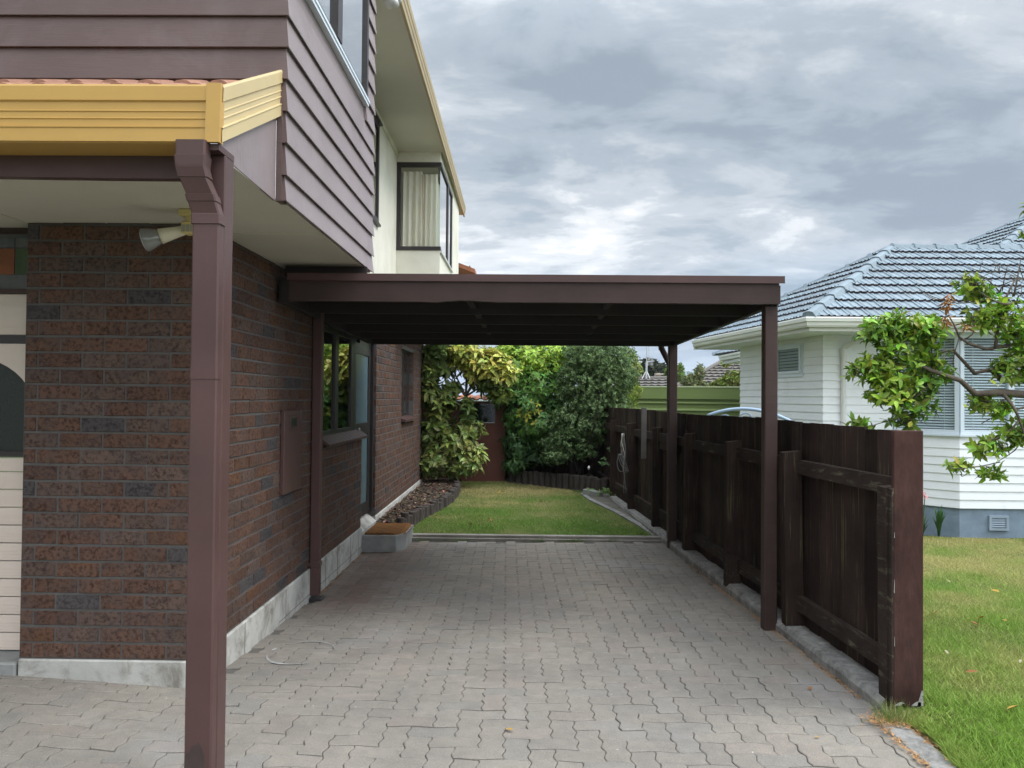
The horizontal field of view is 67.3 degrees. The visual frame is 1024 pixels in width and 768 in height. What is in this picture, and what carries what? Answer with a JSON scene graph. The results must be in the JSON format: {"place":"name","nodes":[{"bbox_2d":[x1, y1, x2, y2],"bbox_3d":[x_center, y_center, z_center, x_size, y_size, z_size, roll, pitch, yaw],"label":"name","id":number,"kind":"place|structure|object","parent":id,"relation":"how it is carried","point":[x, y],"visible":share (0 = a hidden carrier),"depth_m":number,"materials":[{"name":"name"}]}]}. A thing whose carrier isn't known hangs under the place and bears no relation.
{"place":"outdoors","nodes":[
{"label":"outdoors","id":0,"kind":"place"},
{"bbox_2d":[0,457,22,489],"bbox_3d":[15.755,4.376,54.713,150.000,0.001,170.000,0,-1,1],"label":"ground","id":1,"kind":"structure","parent":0,"point":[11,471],"depth_m":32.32,"materials":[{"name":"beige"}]},
{"bbox_2d":[482,345,644,408],"bbox_3d":[1.090,0.672,18.092,4.069,3.565,1.883,0,-1,1],"label":"pale tree","id":2,"kind":"object","parent":1,"relation":"on","point":[632,395],"visible":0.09,"depth_m":17.65,"materials":[{"name":"green plant"}]},
{"bbox_2d":[610,376,677,385],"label":"grey roof house","id":3,"kind":"structure","parent":1,"relation":"on","point":[657,381],"depth_m":45.50,"materials":[{"name":"grey tile"}]},
{"bbox_2d":[642,346,653,378],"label":"aerial mast","id":4,"kind":"object","parent":3,"relation":"on","point":[646,371],"visible":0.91,"depth_m":45.69,"materials":[{"name":"white metal"}]},
{"bbox_2d":[636,357,666,375],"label":"dark tree","id":5,"kind":"object","parent":1,"relation":"on","point":[656,367],"visible":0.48,"depth_m":69.13,"materials":[{"name":"green plant"}]},
{"bbox_2d":[607,386,739,415],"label":"steel shed","id":6,"kind":"structure","parent":1,"relation":"on","point":[701,400],"depth_m":26.61,"materials":[{"name":"green metal"}]},
{"bbox_2d":[663,362,685,382],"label":"slender tree","id":7,"kind":"object","parent":1,"relation":"on","point":[680,370],"visible":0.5,"depth_m":57.54,"materials":[{"name":"green plant"}]},
{"bbox_2d":[679,361,708,385],"bbox_3d":[8.008,1.876,33.835,1.494,5.763,1.046,0,-1,1],"label":"feathery bush","id":8,"kind":"object","parent":1,"relation":"on","point":[691,379],"visible":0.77,"depth_m":33.71,"materials":[{"name":"green plant"}]},
{"bbox_2d":[678,360,739,385],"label":"grey roof house","id":9,"kind":"structure","parent":1,"relation":"on","point":[714,371],"depth_m":48.49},
{"bbox_2d":[708,362,739,387],"bbox_3d":[9.133,1.821,32.837,1.688,5.856,1.068,0,-1,1],"label":"yellow bush","id":10,"kind":"object","parent":1,"relation":"on","point":[732,378],"visible":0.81,"depth_m":32.69,"materials":[{"name":"green plant"}]},
{"bbox_2d":[376,478,453,522],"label":"bark mulch","id":11,"kind":"object","parent":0,"point":[390,511],"visible":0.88,"depth_m":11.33,"materials":[{"name":"brown wood"}]},
{"bbox_2d":[396,517,404,522],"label":"edging log","id":12,"kind":"object","parent":11,"relation":"on","point":[400,519],"visible":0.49,"depth_m":9.29,"materials":[{"name":"grey wood"}]},
{"bbox_2d":[408,511,415,525],"bbox_3d":[-1.282,1.757,9.848,0.098,0.250,0.103,2,-1,-20],"label":"edging log","id":13,"kind":"object","parent":11,"relation":"on","point":[413,513],"visible":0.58,"depth_m":9.82,"materials":[{"name":"grey wood"}]},
{"bbox_2d":[415,508,421,521],"bbox_3d":[-1.239,1.770,10.162,0.098,0.250,0.103,5,-4,-41],"label":"edging log","id":14,"kind":"object","parent":11,"relation":"on","point":[420,513],"visible":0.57,"depth_m":10.13,"materials":[{"name":"grey wood"}]},
{"bbox_2d":[416,506,423,519],"bbox_3d":[-1.230,1.754,10.267,0.097,0.250,0.103,-3,0,-29],"label":"edging log","id":15,"kind":"object","parent":11,"relation":"on","point":[422,511],"visible":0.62,"depth_m":10.24,"materials":[{"name":"grey wood"}]},
{"bbox_2d":[423,506,427,517],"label":"edging log","id":16,"kind":"object","parent":11,"relation":"on","point":[426,511],"visible":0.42,"depth_m":10.44,"materials":[{"name":"grey wood"}]},
{"bbox_2d":[426,504,432,514],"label":"edging log","id":17,"kind":"object","parent":11,"relation":"on","point":[431,508],"visible":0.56,"depth_m":10.65,"materials":[{"name":"grey wood"}]},
{"bbox_2d":[429,501,435,512],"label":"edging log","id":18,"kind":"object","parent":11,"relation":"on","point":[432,502],"visible":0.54,"depth_m":10.86,"materials":[{"name":"grey wood"}]},
{"bbox_2d":[432,499,438,511],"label":"edging log","id":19,"kind":"object","parent":11,"relation":"on","point":[437,505],"visible":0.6,"depth_m":10.96,"materials":[{"name":"grey wood"}]},
{"bbox_2d":[441,496,447,507],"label":"edging log","id":20,"kind":"object","parent":11,"relation":"on","point":[445,498],"visible":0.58,"depth_m":11.37,"materials":[{"name":"wood"}]},
{"bbox_2d":[449,490,454,500],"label":"edging log","id":21,"kind":"object","parent":11,"relation":"on","point":[452,492],"visible":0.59,"depth_m":12.01,"materials":[{"name":"brown wood"}]},
{"bbox_2d":[452,485,458,496],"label":"edging log","id":22,"kind":"object","parent":11,"relation":"on","point":[456,486],"visible":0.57,"depth_m":12.54,"materials":[{"name":"brown wood"}]},
{"bbox_2d":[419,345,521,480],"bbox_3d":[-0.790,0.450,13.611,1.985,2.532,1.077,0,-1,1],"label":"spotted laurel","id":23,"kind":"object","parent":11,"relation":"on","point":[457,454],"visible":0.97,"depth_m":13.39,"materials":[{"name":"green plant"}]},
{"bbox_2d":[0,541,954,767],"bbox_3d":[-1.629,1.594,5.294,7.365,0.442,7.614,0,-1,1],"label":"driveway","id":24,"kind":"structure","parent":0,"point":[552,632],"depth_m":4.22,"materials":[{"name":"grey concrete"}]},
{"bbox_2d":[0,0,476,767],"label":"brick house","id":25,"kind":"structure","parent":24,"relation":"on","point":[210,456],"depth_m":4.20,"materials":[{"name":"brick"}]},
{"bbox_2d":[0,294,25,649],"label":"garage door","id":26,"kind":"structure","parent":25,"relation":"in","point":[12,306],"depth_m":4.37,"materials":[{"name":"beige paint"}]},
{"bbox_2d":[139,209,192,251],"bbox_3d":[-1.715,-0.773,3.882,0.306,0.221,0.120,1,-1,-8],"label":"floodlight","id":27,"kind":"object","parent":25,"relation":"attached to","point":[152,239],"visible":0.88,"depth_m":3.86,"materials":[{"name":"white plastic"}]},
{"bbox_2d":[306,0,369,106],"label":"window","id":28,"kind":"structure","parent":25,"relation":"in","point":[344,23],"depth_m":5.04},
{"bbox_2d":[323,323,367,447],"bbox_3d":[-1.675,-0.112,8.053,0.175,1.390,2.490,0,-1,1],"label":"window","id":29,"kind":"structure","parent":25,"relation":"in","point":[338,391],"depth_m":7.46,"materials":[{"name":"brown paint"}]},
{"bbox_2d":[353,337,374,516],"bbox_3d":[-1.742,0.508,8.730,0.193,2.014,1.114,0,-1,1],"label":"door","id":30,"kind":"structure","parent":25,"relation":"in","point":[363,402],"depth_m":9.01,"materials":[{"name":"paint"}]},
{"bbox_2d":[372,110,382,226],"bbox_3d":[-1.609,-2.523,8.675,0.070,1.245,1.232,0,-1,1],"label":"window","id":31,"kind":"structure","parent":25,"relation":"in","point":[377,122],"depth_m":9.18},
{"bbox_2d":[382,0,401,8],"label":"eave light","id":32,"kind":"object","parent":25,"relation":"attached to","point":[389,4],"visible":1,"depth_m":6.23,"materials":[{"name":"white plastic"}]},
{"bbox_2d":[401,350,417,421],"bbox_3d":[-1.630,0.026,11.836,0.200,1.075,1.260,0,-1,1],"label":"window","id":33,"kind":"structure","parent":25,"relation":"in","point":[405,417],"depth_m":12.12,"materials":[{"name":"brown paint"}]},
{"bbox_2d":[396,162,452,272],"bbox_3d":[-1.317,-2.427,11.500,0.734,1.245,1.767,0,-1,1],"label":"bay window","id":34,"kind":"structure","parent":25,"relation":"in","point":[424,207],"depth_m":10.74,"materials":[{"name":"paint"}]},
{"bbox_2d":[266,641,334,663],"bbox_3d":[-1.353,1.710,4.910,0.404,0.025,0.529,0,-1,1],"label":"paint stain","id":35,"kind":"object","parent":24,"relation":"on","point":[268,659],"visible":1,"depth_m":4.77,"materials":[{"name":"white paint"}]},
{"bbox_2d":[362,525,413,552],"bbox_3d":[-1.413,1.806,8.824,0.465,0.267,0.745,0,-1,1],"label":"concrete step","id":36,"kind":"object","parent":24,"relation":"on","point":[385,543],"visible":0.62,"depth_m":8.46,"materials":[{"name":"grey concrete"}]},
{"bbox_2d":[365,522,413,534],"bbox_3d":[-1.398,1.667,8.838,0.447,0.039,0.690,0,-1,1],"label":"doormat","id":37,"kind":"object","parent":36,"relation":"on","point":[379,528],"visible":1,"depth_m":8.77,"materials":[{"name":"brown fabric"}]},
{"bbox_2d":[412,536,622,541],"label":"joint weeds","id":38,"kind":"object","parent":24,"relation":"on","point":[531,540],"visible":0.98,"depth_m":8.93,"materials":[{"name":"green plant"}]},
{"bbox_2d":[279,266,784,630],"bbox_3d":[0.136,0.493,7.071,3.568,2.600,3.400,0,-1,1],"label":"carport","id":39,"kind":"object","parent":24,"relation":"on","point":[670,312],"visible":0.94,"depth_m":5.52,"materials":[{"name":"brown paint"}]},
{"bbox_2d":[412,533,660,542],"bbox_3d":[0.245,1.832,9.036,2.963,0.150,0.150,0,-1,6],"label":"timber edging","id":40,"kind":"object","parent":24,"relation":"on","point":[443,537],"visible":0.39,"depth_m":9.01,"materials":[{"name":"grey wood"}]},
{"bbox_2d":[316,552,951,767],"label":"dry litter","id":41,"kind":"object","parent":24,"relation":"on","point":[890,729],"visible":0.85,"depth_m":3.81,"materials":[{"name":"brown plant"}]},
{"bbox_2d":[605,493,919,715],"bbox_3d":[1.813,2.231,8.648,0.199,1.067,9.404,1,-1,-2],"label":"kerb","id":42,"kind":"structure","parent":24,"relation":"on","point":[856,677],"depth_m":5.09,"materials":[{"name":"concrete"}]},
{"bbox_2d":[592,407,922,706],"bbox_3d":[1.773,1.079,9.703,0.188,1.507,11.589,1,-1,-2],"label":"paling fence","id":43,"kind":"object","parent":42,"relation":"on","point":[849,541],"visible":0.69,"depth_m":5.08,"materials":[{"name":"brown wood"}]},
{"bbox_2d":[617,433,628,492],"bbox_3d":[1.565,1.111,10.829,0.112,0.842,0.148,1,-1,-45],"label":"cable bundle","id":44,"kind":"object","parent":43,"relation":"hanging from","point":[623,458],"visible":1,"depth_m":10.81,"materials":[{"name":"plastic"}]},
{"bbox_2d":[641,407,646,458],"bbox_3d":[1.607,0.598,9.382,0.062,0.626,0.025,0,-1,1],"label":"grey stake","id":45,"kind":"object","parent":43,"relation":"attached to","point":[643,428],"visible":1,"depth_m":9.37,"materials":[{"name":"grey wood"}]},
{"bbox_2d":[862,694,920,726],"bbox_3d":[1.916,1.628,3.845,0.362,0.110,0.252,0,-1,1],"label":"grass tuft","id":46,"kind":"object","parent":24,"relation":"on","point":[891,716],"visible":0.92,"depth_m":3.84,"materials":[{"name":"green plant"}]},
{"bbox_2d":[870,715,957,767],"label":"edging strip","id":47,"kind":"object","parent":24,"relation":"on","point":[927,752],"visible":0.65,"depth_m":3.56,"materials":[{"name":"concrete"}]},
{"bbox_2d":[388,477,651,535],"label":"back lawn","id":48,"kind":"structure","parent":0,"point":[522,508],"depth_m":10.69,"materials":[{"name":"green plant"}]},
{"bbox_2d":[401,512,408,522],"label":"edging log","id":49,"kind":"object","parent":48,"relation":"on","point":[405,515],"visible":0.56,"depth_m":9.50,"materials":[{"name":"grey wood"}]},
{"bbox_2d":[422,394,505,481],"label":"garden shed","id":50,"kind":"structure","parent":48,"relation":"on","point":[489,416],"depth_m":14.59,"materials":[{"name":"brown wood"}]},
{"bbox_2d":[467,403,497,423],"bbox_3d":[-0.559,0.556,14.614,0.570,0.420,0.057,0,-1,1],"label":"window","id":51,"kind":"structure","parent":50,"relation":"in","point":[486,413],"depth_m":14.62,"materials":[{"name":"grey glass"}]},
{"bbox_2d":[506,407,591,476],"bbox_3d":[0.923,1.185,15.545,2.097,1.479,0.050,0,-1,1],"label":"back fence","id":52,"kind":"object","parent":48,"relation":"on","point":[562,468],"visible":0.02,"depth_m":15.51,"materials":[{"name":"black wood"}]},
{"bbox_2d":[582,488,602,496],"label":"concrete block","id":53,"kind":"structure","parent":48,"relation":"on","point":[593,493],"depth_m":12.65,"materials":[{"name":"grey concrete"}]},
{"bbox_2d":[586,487,615,496],"bbox_3d":[1.550,1.780,12.550,0.696,0.228,0.175,0,-1,1],"label":"weed plant","id":54,"kind":"object","parent":48,"relation":"on","point":[607,491],"visible":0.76,"depth_m":12.54,"materials":[{"name":"green plant"}]},
{"bbox_2d":[580,493,653,535],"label":"lawn kerb","id":55,"kind":"structure","parent":48,"relation":"on","point":[626,517],"depth_m":10.82,"materials":[{"name":"concrete"}]},
{"bbox_2d":[506,474,594,482],"bbox_3d":[0.890,1.973,14.307,2.000,0.360,2.500,0,-1,1],"label":"shrub bed","id":56,"kind":"object","parent":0,"point":[507,479],"visible":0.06,"depth_m":15.08,"materials":[{"name":"soil"}]},
{"bbox_2d":[509,471,514,482],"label":"edging log","id":57,"kind":"object","parent":56,"relation":"on","point":[511,478],"visible":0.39,"depth_m":14.34,"materials":[{"name":"brown wood"}]},
{"bbox_2d":[515,470,521,483],"bbox_3d":[0.122,1.802,14.340,0.117,0.395,0.124,2,-2,-31],"label":"edging log","id":58,"kind":"object","parent":56,"relation":"on","point":[518,479],"visible":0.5,"depth_m":14.29,"materials":[{"name":"brown wood"}]},
{"bbox_2d":[522,471,527,484],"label":"edging log","id":59,"kind":"object","parent":56,"relation":"on","point":[524,477],"visible":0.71,"depth_m":14.22,"materials":[{"name":"brown wood"}]},
{"bbox_2d":[528,471,533,484],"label":"edging log","id":60,"kind":"object","parent":56,"relation":"on","point":[530,477],"visible":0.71,"depth_m":14.16,"materials":[{"name":"brown wood"}]},
{"bbox_2d":[533,471,538,485],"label":"edging log","id":61,"kind":"object","parent":56,"relation":"on","point":[535,478],"visible":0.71,"depth_m":14.09,"materials":[{"name":"brown wood"}]},
{"bbox_2d":[493,345,585,475],"bbox_3d":[0.520,0.457,14.660,2.050,2.839,1.668,0,-1,1],"label":"green shrub","id":62,"kind":"object","parent":56,"relation":"on","point":[529,410],"visible":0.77,"depth_m":14.18,"materials":[{"name":"green plant"}]},
{"bbox_2d":[539,473,544,486],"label":"edging log","id":63,"kind":"object","parent":56,"relation":"on","point":[541,479],"visible":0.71,"depth_m":14.02,"materials":[{"name":"wood"}]},
{"bbox_2d":[545,472,550,486],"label":"edging log","id":64,"kind":"object","parent":56,"relation":"on","point":[547,479],"visible":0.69,"depth_m":13.94,"materials":[{"name":"brown wood"}]},
{"bbox_2d":[551,473,556,487],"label":"edging log","id":65,"kind":"object","parent":56,"relation":"on","point":[553,480],"visible":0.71,"depth_m":13.85,"materials":[{"name":"brown wood"}]},
{"bbox_2d":[557,473,562,487],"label":"edging log","id":66,"kind":"object","parent":56,"relation":"on","point":[559,479],"visible":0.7,"depth_m":13.78,"materials":[{"name":"brown wood"}]},
{"bbox_2d":[562,473,568,488],"bbox_3d":[0.962,1.802,13.758,0.123,0.395,0.117,2,-4,-12],"label":"edging log","id":67,"kind":"object","parent":56,"relation":"on","point":[565,483],"visible":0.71,"depth_m":13.71,"materials":[{"name":"wood"}]},
{"bbox_2d":[569,474,573,489],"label":"edging log","id":68,"kind":"object","parent":56,"relation":"on","point":[571,483],"visible":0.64,"depth_m":13.62,"materials":[{"name":"brown wood"}]},
{"bbox_2d":[573,475,579,489],"bbox_3d":[1.149,1.808,13.580,0.117,0.395,0.123,-1,-1,-7],"label":"edging log","id":69,"kind":"object","parent":56,"relation":"on","point":[576,478],"visible":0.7,"depth_m":13.53,"materials":[{"name":"brown wood"}]},
{"bbox_2d":[579,475,585,490],"bbox_3d":[1.243,1.805,13.494,0.117,0.395,0.123,2,-1,-19],"label":"edging log","id":70,"kind":"object","parent":56,"relation":"on","point":[582,482],"visible":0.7,"depth_m":13.44,"materials":[{"name":"brown wood"}]},
{"bbox_2d":[585,476,591,488],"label":"edging log","id":71,"kind":"object","parent":56,"relation":"on","point":[588,482],"visible":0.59,"depth_m":13.36,"materials":[{"name":"wood"}]},
{"bbox_2d":[537,346,641,475],"bbox_3d":[1.426,0.468,13.985,1.879,2.800,1.478,0,-1,15],"label":"pittosporum","id":72,"kind":"object","parent":56,"relation":"on","point":[584,429],"visible":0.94,"depth_m":13.68,"materials":[{"name":"green plant"}]},
{"bbox_2d":[591,477,597,488],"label":"edging log","id":73,"kind":"object","parent":56,"relation":"on","point":[593,482],"visible":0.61,"depth_m":13.24,"materials":[{"name":"brown wood"}]},
{"bbox_2d":[595,478,600,490],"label":"edging log","id":74,"kind":"object","parent":56,"relation":"on","point":[597,484],"visible":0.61,"depth_m":13.15,"materials":[{"name":"brown wood"}]},
{"bbox_2d":[588,447,609,477],"bbox_3d":[1.509,1.327,12.842,0.498,0.606,0.176,0,-1,1],"label":"rose bush","id":75,"kind":"object","parent":56,"relation":"on","point":[604,463],"visible":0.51,"depth_m":12.85,"materials":[{"name":"green plant"}]},
{"bbox_2d":[601,477,608,493],"bbox_3d":[1.583,1.794,13.096,0.123,0.395,0.117,1,-2,-13],"label":"edging log","id":76,"kind":"object","parent":56,"relation":"on","point":[604,482],"visible":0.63,"depth_m":13.05,"materials":[{"name":"brown wood"}]},
{"bbox_2d":[590,494,634,519],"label":"side path","id":77,"kind":"structure","parent":0,"point":[605,499],"depth_m":11.91,"materials":[{"name":"concrete"}]},
{"bbox_2d":[210,0,1023,395],"label":"sky","id":78,"kind":"structure","parent":0,"point":[799,141],"materials":[{"name":"grey"}]},
{"bbox_2d":[891,535,1023,767],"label":"neighbour lawn","id":79,"kind":"structure","parent":0,"point":[969,627],"depth_m":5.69,"materials":[{"name":"green plant"}]},
{"bbox_2d":[707,407,790,419],"bbox_3d":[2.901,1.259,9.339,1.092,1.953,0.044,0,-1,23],"label":"car","id":80,"kind":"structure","parent":79,"relation":"on","point":[742,409],"depth_m":9.39,"materials":[{"name":"white metal"}]},
{"bbox_2d":[692,215,1023,537],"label":"weatherboard house","id":81,"kind":"structure","parent":79,"relation":"on","point":[820,320],"depth_m":14.02,"materials":[{"name":"white wood"}]},
{"bbox_2d":[778,343,803,377],"bbox_3d":[5.528,-0.463,15.352,0.064,0.653,1.060,1,-1,-7],"label":"window","id":82,"kind":"structure","parent":81,"relation":"in","point":[790,357],"depth_m":15.26,"materials":[{"name":"white wood"}]},
{"bbox_2d":[892,332,968,436],"bbox_3d":[7.538,0.020,13.883,1.161,1.832,0.632,-1,-1,46],"label":"bay window","id":83,"kind":"structure","parent":81,"relation":"in","point":[933,427],"depth_m":13.52,"materials":[{"name":"white wood"}]},
{"bbox_2d":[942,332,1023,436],"bbox_3d":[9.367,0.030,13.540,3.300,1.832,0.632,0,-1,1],"label":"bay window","id":84,"kind":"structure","parent":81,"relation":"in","point":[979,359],"depth_m":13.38,"materials":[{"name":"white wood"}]},
{"bbox_2d":[923,492,928,533],"bbox_3d":[7.041,2.213,13.137,0.234,0.839,0.314,0,-1,43],"label":"flowering lily","id":85,"kind":"object","parent":79,"relation":"on","point":[924,524],"visible":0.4,"depth_m":13.14,"materials":[{"name":"green plant"}]},
{"bbox_2d":[839,202,1023,483],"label":"lemon tree","id":86,"kind":"object","parent":79,"relation":"on","point":[895,392],"visible":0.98,"depth_m":5.42,"materials":[{"name":"green plant"}]},
{"bbox_2d":[931,506,947,535],"bbox_3d":[7.298,2.325,13.120,0.220,0.532,0.380,0,-1,1],"label":"strap leaf plant","id":87,"kind":"object","parent":79,"relation":"on","point":[939,518],"visible":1,"depth_m":13.09,"materials":[{"name":"green plant"}]}
]}

